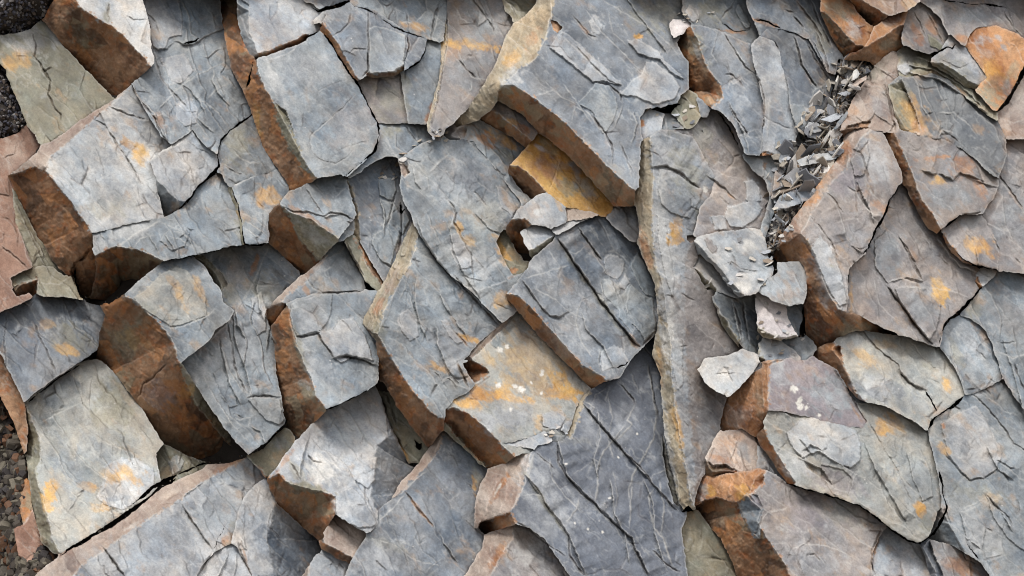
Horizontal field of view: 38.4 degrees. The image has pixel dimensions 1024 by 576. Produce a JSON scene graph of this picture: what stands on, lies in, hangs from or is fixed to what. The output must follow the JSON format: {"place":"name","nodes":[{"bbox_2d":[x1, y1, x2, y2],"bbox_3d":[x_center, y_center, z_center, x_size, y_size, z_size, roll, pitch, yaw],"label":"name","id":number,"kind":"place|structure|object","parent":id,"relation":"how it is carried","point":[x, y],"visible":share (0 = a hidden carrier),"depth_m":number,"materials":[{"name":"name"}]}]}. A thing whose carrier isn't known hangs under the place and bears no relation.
{"place":"outdoors","nodes":[
{"label":"outdoors","id":0,"kind":"place"},
{"bbox_2d":[0,0,54,575],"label":"gravel","id":1,"kind":"structure","parent":0,"point":[15,463],"depth_m":4.38,"materials":[{"name":"grey gravel"}]},
{"bbox_2d":[0,0,1023,574],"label":"cliff face","id":2,"kind":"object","parent":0,"point":[228,454],"visible":0.02,"depth_m":4.70},
{"bbox_2d":[14,478,57,561],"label":"rock block","id":3,"kind":"object","parent":2,"relation":"attached to","point":[27,538],"visible":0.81,"depth_m":4.24,"materials":[{"name":"stone"}]},
{"bbox_2d":[12,189,65,274],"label":"rock block","id":4,"kind":"object","parent":2,"relation":"attached to","point":[38,254],"visible":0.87,"depth_m":4.68,"materials":[{"name":"grey stone"}]},
{"bbox_2d":[24,359,165,553],"bbox_3d":[-1.257,0.501,4.478,0.437,0.560,0.615,0,0,-32],"label":"rock block","id":5,"kind":"object","parent":2,"relation":"attached to","point":[95,443],"visible":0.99,"depth_m":4.37,"materials":[{"name":"grey stone"}]},
{"bbox_2d":[0,354,27,453],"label":"rock block","id":6,"kind":"object","parent":5,"relation":"on","point":[11,399],"visible":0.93,"depth_m":4.42,"materials":[{"name":"stone"}]},
{"bbox_2d":[0,294,104,401],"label":"rock block","id":7,"kind":"object","parent":5,"relation":"on","point":[44,341],"visible":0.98,"depth_m":4.52,"materials":[{"name":"grey stone"}]},
{"bbox_2d":[0,125,39,311],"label":"rock block","id":8,"kind":"object","parent":7,"relation":"on","point":[19,149],"visible":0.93,"depth_m":4.66,"materials":[{"name":"stone"}]},
{"bbox_2d":[10,265,82,299],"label":"rock block","id":9,"kind":"object","parent":7,"relation":"on","point":[46,281],"visible":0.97,"depth_m":4.59,"materials":[{"name":"grey stone"}]},
{"bbox_2d":[8,85,171,296],"bbox_3d":[-1.356,-0.330,4.688,0.534,0.723,0.601,0,0,-13],"label":"rock block","id":10,"kind":"object","parent":7,"relation":"on","point":[78,184],"visible":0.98,"depth_m":4.59,"materials":[{"name":"grey stone"}]},
{"bbox_2d":[0,20,115,144],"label":"rock block","id":11,"kind":"object","parent":10,"relation":"on","point":[58,89],"visible":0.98,"depth_m":4.90,"materials":[{"name":"grey stone"}]},
{"bbox_2d":[42,0,153,95],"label":"rock block","id":12,"kind":"object","parent":2,"relation":"attached to","point":[106,44],"visible":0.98,"depth_m":4.84,"materials":[{"name":"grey stone"}]},
{"bbox_2d":[35,457,264,575],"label":"rock block","id":13,"kind":"object","parent":2,"relation":"on","point":[175,528],"visible":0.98,"depth_m":4.19,"materials":[{"name":"grey stone"}]},
{"bbox_2d":[96,256,233,458],"bbox_3d":[-1.036,0.238,4.570,0.492,0.679,0.700,0,0,-16],"label":"rock block","id":14,"kind":"object","parent":2,"relation":"attached to","point":[162,321],"visible":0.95,"depth_m":4.42,"materials":[{"name":"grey stone"}]},
{"bbox_2d":[87,173,241,299],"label":"rock block","id":15,"kind":"object","parent":14,"relation":"on","point":[205,219],"visible":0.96,"depth_m":4.52,"materials":[{"name":"grey stone"}]},
{"bbox_2d":[150,130,217,216],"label":"rock block","id":16,"kind":"object","parent":15,"relation":"on","point":[184,167],"visible":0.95,"depth_m":4.63,"materials":[{"name":"grey stone"}]},
{"bbox_2d":[131,0,250,153],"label":"rock block","id":17,"kind":"object","parent":16,"relation":"on","point":[181,89],"visible":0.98,"depth_m":4.87,"materials":[{"name":"grey stone"}]},
{"bbox_2d":[156,444,206,481],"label":"rock block","id":18,"kind":"object","parent":2,"relation":"on","point":[171,461],"visible":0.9,"depth_m":4.51,"materials":[{"name":"grey stone"}]},
{"bbox_2d":[197,544,251,575],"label":"rock block","id":19,"kind":"object","parent":2,"relation":"on","point":[227,560],"visible":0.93,"depth_m":4.17,"materials":[{"name":"grey stone"}]},
{"bbox_2d":[247,428,294,477],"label":"rock block","id":20,"kind":"object","parent":2,"relation":"attached to","point":[266,460],"visible":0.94,"depth_m":4.39,"materials":[{"name":"grey stone"}]},
{"bbox_2d":[182,243,299,454],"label":"rock block","id":21,"kind":"object","parent":20,"relation":"on","point":[230,366],"visible":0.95,"depth_m":4.46,"materials":[{"name":"grey stone"}]},
{"bbox_2d":[228,169,288,244],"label":"rock block","id":22,"kind":"object","parent":21,"relation":"on","point":[259,198],"visible":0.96,"depth_m":4.65,"materials":[{"name":"grey stone"}]},
{"bbox_2d":[217,115,277,186],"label":"rock block","id":23,"kind":"object","parent":22,"relation":"on","point":[242,155],"visible":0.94,"depth_m":4.74,"materials":[{"name":"grey stone"}]},
{"bbox_2d":[231,478,320,575],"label":"rock block","id":24,"kind":"object","parent":2,"relation":"on","point":[271,537],"visible":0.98,"depth_m":4.27,"materials":[{"name":"grey stone"}]},
{"bbox_2d":[267,386,417,540],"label":"rock block","id":25,"kind":"object","parent":24,"relation":"on","point":[348,462],"visible":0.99,"depth_m":4.31,"materials":[{"name":"grey stone"}]},
{"bbox_2d":[378,391,427,463],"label":"rock block","id":26,"kind":"object","parent":25,"relation":"on","point":[406,434],"visible":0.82,"depth_m":4.54,"materials":[{"name":"grey stone"}]},
{"bbox_2d":[268,174,355,273],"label":"rock block","id":27,"kind":"object","parent":2,"relation":"on","point":[308,224],"visible":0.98,"depth_m":4.56,"materials":[{"name":"grey stone"}]},
{"bbox_2d":[220,0,379,190],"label":"rock block","id":28,"kind":"object","parent":27,"relation":"on","point":[313,118],"visible":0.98,"depth_m":4.68,"materials":[{"name":"grey stone"}]},
{"bbox_2d":[237,0,321,59],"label":"rock block","id":29,"kind":"object","parent":28,"relation":"on","point":[267,27],"visible":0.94,"depth_m":4.87,"materials":[{"name":"grey stone"}]},
{"bbox_2d":[320,2,407,80],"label":"rock block","id":30,"kind":"object","parent":28,"relation":"on","point":[367,43],"visible":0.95,"depth_m":4.81,"materials":[{"name":"grey stone"}]},
{"bbox_2d":[348,123,431,177],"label":"rock block","id":31,"kind":"object","parent":28,"relation":"on","point":[395,140],"visible":0.93,"depth_m":4.74,"materials":[{"name":"grey stone"}]},
{"bbox_2d":[358,73,407,123],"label":"rock block","id":32,"kind":"object","parent":31,"relation":"on","point":[384,96],"visible":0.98,"depth_m":4.79,"materials":[{"name":"grey stone"}]},
{"bbox_2d":[400,39,441,123],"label":"rock block","id":33,"kind":"object","parent":31,"relation":"on","point":[419,80],"visible":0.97,"depth_m":4.82,"materials":[{"name":"grey stone"}]},
{"bbox_2d":[404,34,426,69],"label":"rock block","id":34,"kind":"object","parent":33,"relation":"on","point":[416,48],"visible":0.96,"depth_m":4.85,"materials":[{"name":"grey stone"}]},
{"bbox_2d":[265,241,364,325],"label":"rock block","id":35,"kind":"object","parent":2,"relation":"attached to","point":[335,269],"visible":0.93,"depth_m":4.56,"materials":[{"name":"grey stone"}]},
{"bbox_2d":[271,289,378,437],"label":"rock block","id":36,"kind":"object","parent":2,"relation":"attached to","point":[326,356],"visible":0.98,"depth_m":4.40,"materials":[{"name":"grey stone"}]},
{"bbox_2d":[344,235,382,290],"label":"rock block","id":37,"kind":"object","parent":36,"relation":"on","point":[368,271],"visible":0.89,"depth_m":4.59,"materials":[{"name":"grey stone"}]},
{"bbox_2d":[302,549,348,575],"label":"rock block","id":38,"kind":"object","parent":2,"relation":"on","point":[323,563],"visible":0.97,"depth_m":4.24,"materials":[{"name":"grey stone"}]},
{"bbox_2d":[319,514,365,563],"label":"rock block","id":39,"kind":"object","parent":38,"relation":"on","point":[342,540],"visible":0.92,"depth_m":4.24,"materials":[{"name":"grey stone"}]},
{"bbox_2d":[350,0,446,42],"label":"rock block","id":40,"kind":"object","parent":2,"relation":"attached to","point":[425,19],"visible":0.96,"depth_m":4.93,"materials":[{"name":"grey stone"}]},
{"bbox_2d":[345,431,486,575],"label":"rock block","id":41,"kind":"object","parent":2,"relation":"on","point":[424,526],"visible":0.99,"depth_m":4.30,"materials":[{"name":"grey stone"}]},
{"bbox_2d":[444,311,590,467],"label":"rock block","id":42,"kind":"object","parent":41,"relation":"on","point":[527,380],"visible":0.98,"depth_m":4.45,"materials":[{"name":"grey stone"}]},
{"bbox_2d":[398,136,523,321],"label":"rock block","id":43,"kind":"object","parent":42,"relation":"on","point":[461,201],"visible":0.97,"depth_m":4.65,"materials":[{"name":"grey stone"}]},
{"bbox_2d":[427,0,512,137],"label":"rock block","id":44,"kind":"object","parent":43,"relation":"on","point":[476,32],"visible":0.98,"depth_m":4.90,"materials":[{"name":"grey stone"}]},
{"bbox_2d":[496,230,528,274],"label":"rock block","id":45,"kind":"object","parent":43,"relation":"on","point":[515,262],"visible":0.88,"depth_m":4.70,"materials":[{"name":"grey stone"}]},
{"bbox_2d":[506,192,566,253],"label":"rock block","id":46,"kind":"object","parent":45,"relation":"on","point":[546,209],"visible":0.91,"depth_m":4.64,"materials":[{"name":"grey stone"}]},
{"bbox_2d":[444,120,530,205],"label":"rock block","id":47,"kind":"object","parent":46,"relation":"on","point":[501,151],"visible":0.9,"depth_m":4.82,"materials":[{"name":"grey stone"}]},
{"bbox_2d":[363,223,501,447],"bbox_3d":[-0.272,0.146,4.566,0.454,0.723,0.497,0,0,21],"label":"rock block","id":48,"kind":"object","parent":2,"relation":"attached to","point":[430,323],"visible":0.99,"depth_m":4.43,"materials":[{"name":"grey stone"}]},
{"bbox_2d":[347,156,412,280],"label":"rock block","id":49,"kind":"object","parent":48,"relation":"on","point":[382,225],"visible":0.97,"depth_m":4.67,"materials":[{"name":"grey stone"}]},
{"bbox_2d":[464,524,569,575],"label":"rock block","id":50,"kind":"object","parent":2,"relation":"on","point":[516,550],"visible":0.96,"depth_m":4.22,"materials":[{"name":"grey stone"}]},
{"bbox_2d":[70,4,1019,547],"bbox_3d":[-0.044,-0.076,4.562,3.515,1.990,1.044,0,0,0],"label":"grit","id":51,"kind":"object","parent":2,"relation":"on","point":[826,146],"visible":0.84,"depth_m":4.77,"materials":[{"name":"gravel"}]},
{"bbox_2d":[474,336,687,575],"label":"rock block","id":52,"kind":"object","parent":2,"relation":"on","point":[590,494],"visible":0.94,"depth_m":4.31,"materials":[{"name":"grey stone"}]},
{"bbox_2d":[506,216,658,388],"bbox_3d":[0.229,0.041,4.658,0.494,0.561,0.494,0,0,0],"label":"rock block","id":53,"kind":"object","parent":52,"relation":"on","point":[581,298],"visible":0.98,"depth_m":4.54,"materials":[{"name":"grey stone"}]},
{"bbox_2d":[520,225,554,257],"bbox_3d":[0.082,-0.148,4.648,0.111,0.108,0.147,0,0,0],"label":"loose plate","id":54,"kind":"object","parent":53,"relation":"on","point":[537,239],"visible":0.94,"depth_m":4.62,"materials":[{"name":"stone"}]},
{"bbox_2d":[508,134,612,216],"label":"rock block","id":55,"kind":"object","parent":53,"relation":"on","point":[540,164],"visible":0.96,"depth_m":4.75,"materials":[{"name":"brown stone"}]},
{"bbox_2d":[480,101,537,147],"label":"rock block","id":56,"kind":"object","parent":55,"relation":"on","point":[514,124],"visible":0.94,"depth_m":4.79,"materials":[{"name":"brown stone"}]},
{"bbox_2d":[606,206,638,241],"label":"rock block","id":57,"kind":"object","parent":53,"relation":"on","point":[623,220],"visible":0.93,"depth_m":4.71,"materials":[{"name":"grey stone"}]},
{"bbox_2d":[454,0,688,206],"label":"rock block","id":58,"kind":"object","parent":57,"relation":"on","point":[587,85],"visible":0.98,"depth_m":4.72,"materials":[{"name":"grey stone"}]},
{"bbox_2d":[502,0,535,22],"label":"rock block","id":59,"kind":"object","parent":58,"relation":"on","point":[516,10],"visible":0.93,"depth_m":5.00,"materials":[{"name":"grey stone"}]},
{"bbox_2d":[634,129,742,509],"bbox_3d":[0.567,0.079,4.613,0.365,1.207,0.579,0,0,0],"label":"rock block","id":60,"kind":"object","parent":2,"relation":"attached to","point":[673,191],"visible":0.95,"depth_m":4.53,"materials":[{"name":"grey stone"}]},
{"bbox_2d":[640,108,664,138],"bbox_3d":[0.454,-0.530,4.732,0.087,0.113,0.136,0,0,0],"label":"rock flake","id":61,"kind":"object","parent":60,"relation":"on","point":[651,122],"visible":0.95,"depth_m":4.71,"materials":[{"name":"stone"}]},
{"bbox_2d":[671,90,700,128],"bbox_3d":[0.567,-0.585,4.812,0.105,0.148,0.168,0,0,0],"label":"loose stone","id":62,"kind":"object","parent":60,"relation":"on","point":[687,98],"visible":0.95,"depth_m":4.77,"materials":[{"name":"stone"}]},
{"bbox_2d":[682,510,736,575],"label":"rock block","id":63,"kind":"object","parent":2,"relation":"on","point":[706,553],"visible":0.96,"depth_m":4.37,"materials":[{"name":"grey stone"}]},
{"bbox_2d":[674,109,768,236],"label":"rock block","id":64,"kind":"object","parent":2,"relation":"attached to","point":[735,200],"visible":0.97,"depth_m":4.74,"materials":[{"name":"grey stone"}]},
{"bbox_2d":[677,24,763,155],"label":"rock block","id":65,"kind":"object","parent":64,"relation":"on","point":[723,79],"visible":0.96,"depth_m":4.83,"materials":[{"name":"grey stone"}]},
{"bbox_2d":[682,0,758,42],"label":"rock block","id":66,"kind":"object","parent":65,"relation":"on","point":[734,15],"visible":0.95,"depth_m":4.95,"materials":[{"name":"grey stone"}]},
{"bbox_2d":[712,292,761,353],"bbox_3d":[0.710,0.110,4.605,0.224,0.197,0.130,0,0,-27],"label":"loose plate","id":67,"kind":"object","parent":2,"relation":"on","point":[738,318],"visible":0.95,"depth_m":4.56,"materials":[{"name":"stone"}]},
{"bbox_2d":[693,254,739,298],"bbox_3d":[0.640,-0.037,4.608,0.151,0.141,0.104,0,0,18],"label":"loose plate","id":68,"kind":"object","parent":67,"relation":"on","point":[706,270],"visible":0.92,"depth_m":4.58,"materials":[{"name":"stone"}]},
{"bbox_2d":[694,228,773,296],"bbox_3d":[0.702,-0.081,4.559,0.257,0.219,0.224,0,0,-16],"label":"loose plate","id":69,"kind":"object","parent":68,"relation":"on","point":[714,252],"visible":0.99,"depth_m":4.55,"materials":[{"name":"stone"}]},
{"bbox_2d":[743,132,803,236],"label":"rock block","id":70,"kind":"object","parent":2,"relation":"attached to","point":[762,166],"visible":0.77,"depth_m":4.75,"materials":[{"name":"grey stone"}]},
{"bbox_2d":[751,36,798,162],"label":"rock block","id":71,"kind":"object","parent":70,"relation":"on","point":[779,123],"visible":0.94,"depth_m":4.83,"materials":[{"name":"grey stone"}]},
{"bbox_2d":[694,468,886,575],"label":"rock block","id":72,"kind":"object","parent":2,"relation":"on","point":[761,522],"visible":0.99,"depth_m":4.21,"materials":[{"name":"grey stone"}]},
{"bbox_2d":[705,429,759,475],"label":"rock block","id":73,"kind":"object","parent":72,"relation":"on","point":[731,451],"visible":0.96,"depth_m":4.39,"materials":[{"name":"brown stone"}]},
{"bbox_2d":[720,356,866,436],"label":"rock block","id":74,"kind":"object","parent":73,"relation":"on","point":[813,387],"visible":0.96,"depth_m":4.40,"materials":[{"name":"grey stone"}]},
{"bbox_2d":[697,349,759,396],"bbox_3d":[0.659,0.256,4.467,0.218,0.141,0.136,0,0,-42],"label":"loose plate","id":75,"kind":"object","parent":74,"relation":"on","point":[728,375],"visible":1,"depth_m":4.43,"materials":[{"name":"stone"}]},
{"bbox_2d":[758,338,800,361],"bbox_3d":[0.827,0.192,4.552,0.132,0.078,0.140,0,0,9],"label":"loose stone","id":76,"kind":"object","parent":74,"relation":"on","point":[767,346],"visible":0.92,"depth_m":4.51,"materials":[{"name":"stone"}]},
{"bbox_2d":[755,292,797,340],"bbox_3d":[0.817,0.088,4.546,0.132,0.151,0.185,0,0,9],"label":"loose stone","id":77,"kind":"object","parent":76,"relation":"on","point":[770,325],"visible":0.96,"depth_m":4.49,"materials":[{"name":"stone"}]},
{"bbox_2d":[782,335,816,359],"bbox_3d":[0.898,0.186,4.594,0.109,0.079,0.148,0,0,10],"label":"loose stone","id":78,"kind":"object","parent":74,"relation":"on","point":[805,348],"visible":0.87,"depth_m":4.55,"materials":[{"name":"stone"}]},
{"bbox_2d":[786,304,803,335],"bbox_3d":[0.881,0.099,4.584,0.054,0.101,0.122,0,0,11],"label":"loose plate","id":79,"kind":"object","parent":78,"relation":"on","point":[794,315],"visible":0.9,"depth_m":4.54,"materials":[{"name":"stone"}]},
{"bbox_2d":[758,261,806,305],"bbox_3d":[0.836,-0.014,4.548,0.148,0.140,0.206,0,0,11],"label":"loose stone","id":80,"kind":"object","parent":79,"relation":"on","point":[786,284],"visible":0.98,"depth_m":4.49,"materials":[{"name":"stone"}]},
{"bbox_2d":[746,0,843,74],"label":"rock block","id":81,"kind":"object","parent":2,"relation":"attached to","point":[803,18],"visible":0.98,"depth_m":4.96,"materials":[{"name":"grey stone"}]},
{"bbox_2d":[760,27,834,131],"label":"rock block","id":82,"kind":"object","parent":2,"relation":"on","point":[807,75],"visible":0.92,"depth_m":4.90,"materials":[{"name":"grey stone"}]},
{"bbox_2d":[871,527,929,575],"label":"rock block","id":83,"kind":"object","parent":2,"relation":"on","point":[894,554],"visible":0.98,"depth_m":4.23,"materials":[{"name":"grey stone"}]},
{"bbox_2d":[757,402,940,545],"bbox_3d":[1.015,0.547,4.385,0.582,0.408,0.449,0,0,0],"label":"rock block","id":84,"kind":"object","parent":83,"relation":"on","point":[881,464],"visible":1,"depth_m":4.28,"materials":[{"name":"grey stone"}]},
{"bbox_2d":[813,330,963,429],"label":"rock block","id":85,"kind":"object","parent":84,"relation":"on","point":[901,375],"visible":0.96,"depth_m":4.46,"materials":[{"name":"grey stone"}]},
{"bbox_2d":[773,127,901,347],"bbox_3d":[1.016,-0.172,4.718,0.411,0.736,0.595,0,0,41],"label":"rock block","id":86,"kind":"object","parent":85,"relation":"on","point":[837,217],"visible":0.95,"depth_m":4.54,"materials":[{"name":"grey stone"}]},
{"bbox_2d":[774,188,815,207],"bbox_3d":[0.886,-0.284,4.634,0.172,0.076,0.072,0,0,-21],"label":"loose plate","id":87,"kind":"object","parent":86,"relation":"on","point":[800,197],"visible":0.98,"depth_m":4.62,"materials":[{"name":"stone"}]},
{"bbox_2d":[840,51,899,136],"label":"rock block","id":88,"kind":"object","parent":86,"relation":"on","point":[871,106],"visible":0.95,"depth_m":4.80,"materials":[{"name":"grey stone"}]},
{"bbox_2d":[844,11,907,64],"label":"rock block","id":89,"kind":"object","parent":88,"relation":"on","point":[885,39],"visible":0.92,"depth_m":4.88,"materials":[{"name":"stone"}]},
{"bbox_2d":[820,0,873,56],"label":"rock block","id":90,"kind":"object","parent":89,"relation":"on","point":[850,28],"visible":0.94,"depth_m":4.92,"materials":[{"name":"stone"}]},
{"bbox_2d":[850,0,919,25],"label":"rock block","id":91,"kind":"object","parent":89,"relation":"on","point":[874,12],"visible":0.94,"depth_m":4.89,"materials":[{"name":"grey stone"}]},
{"bbox_2d":[846,184,978,346],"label":"rock block","id":92,"kind":"object","parent":85,"relation":"on","point":[912,276],"visible":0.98,"depth_m":4.57,"materials":[{"name":"grey stone"}]},
{"bbox_2d":[883,129,998,233],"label":"rock block","id":93,"kind":"object","parent":92,"relation":"on","point":[944,182],"visible":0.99,"depth_m":4.67,"materials":[{"name":"grey stone"}]},
{"bbox_2d":[888,73,1006,177],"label":"rock block","id":94,"kind":"object","parent":93,"relation":"on","point":[932,105],"visible":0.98,"depth_m":4.79,"materials":[{"name":"grey stone"}]},
{"bbox_2d":[897,46,997,120],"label":"rock block","id":95,"kind":"object","parent":94,"relation":"on","point":[911,62],"visible":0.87,"depth_m":4.89,"materials":[{"name":"grey stone"}]},
{"bbox_2d":[901,2,947,53],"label":"rock block","id":96,"kind":"object","parent":95,"relation":"on","point":[924,30],"visible":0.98,"depth_m":4.92,"materials":[{"name":"grey stone"}]},
{"bbox_2d":[931,35,986,88],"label":"rock block","id":97,"kind":"object","parent":95,"relation":"on","point":[959,63],"visible":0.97,"depth_m":4.86,"materials":[{"name":"grey stone"}]},
{"bbox_2d":[919,538,988,575],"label":"rock block","id":98,"kind":"object","parent":2,"relation":"on","point":[943,559],"visible":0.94,"depth_m":4.21,"materials":[{"name":"grey stone"}]},
{"bbox_2d":[941,214,998,269],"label":"rock block","id":99,"kind":"object","parent":2,"relation":"attached to","point":[970,238],"visible":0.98,"depth_m":4.63,"materials":[{"name":"grey stone"}]},
{"bbox_2d":[920,0,1023,45],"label":"rock block","id":100,"kind":"object","parent":2,"relation":"attached to","point":[961,22],"visible":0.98,"depth_m":4.96,"materials":[{"name":"grey stone"}]},
{"bbox_2d":[928,379,1023,575],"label":"rock block","id":101,"kind":"object","parent":2,"relation":"on","point":[976,440],"visible":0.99,"depth_m":4.33,"materials":[{"name":"grey stone"}]},
{"bbox_2d":[940,315,1001,394],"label":"rock block","id":102,"kind":"object","parent":101,"relation":"on","point":[966,346],"visible":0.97,"depth_m":4.53,"materials":[{"name":"grey stone"}]},
{"bbox_2d":[960,271,1023,408],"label":"rock block","id":103,"kind":"object","parent":101,"relation":"on","point":[994,309],"visible":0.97,"depth_m":4.59,"materials":[{"name":"grey stone"}]},
{"bbox_2d":[983,139,1023,273],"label":"rock block","id":104,"kind":"object","parent":103,"relation":"on","point":[1003,214],"visible":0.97,"depth_m":4.70,"materials":[{"name":"grey stone"}]},
{"bbox_2d":[966,25,1023,110],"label":"rock block","id":105,"kind":"object","parent":2,"relation":"attached to","point":[996,52],"visible":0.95,"depth_m":4.89,"materials":[{"name":"stone"}]},
{"bbox_2d":[998,76,1023,139],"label":"rock block","id":106,"kind":"object","parent":2,"relation":"attached to","point":[1011,118],"visible":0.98,"depth_m":4.84,"materials":[{"name":"grey stone"}]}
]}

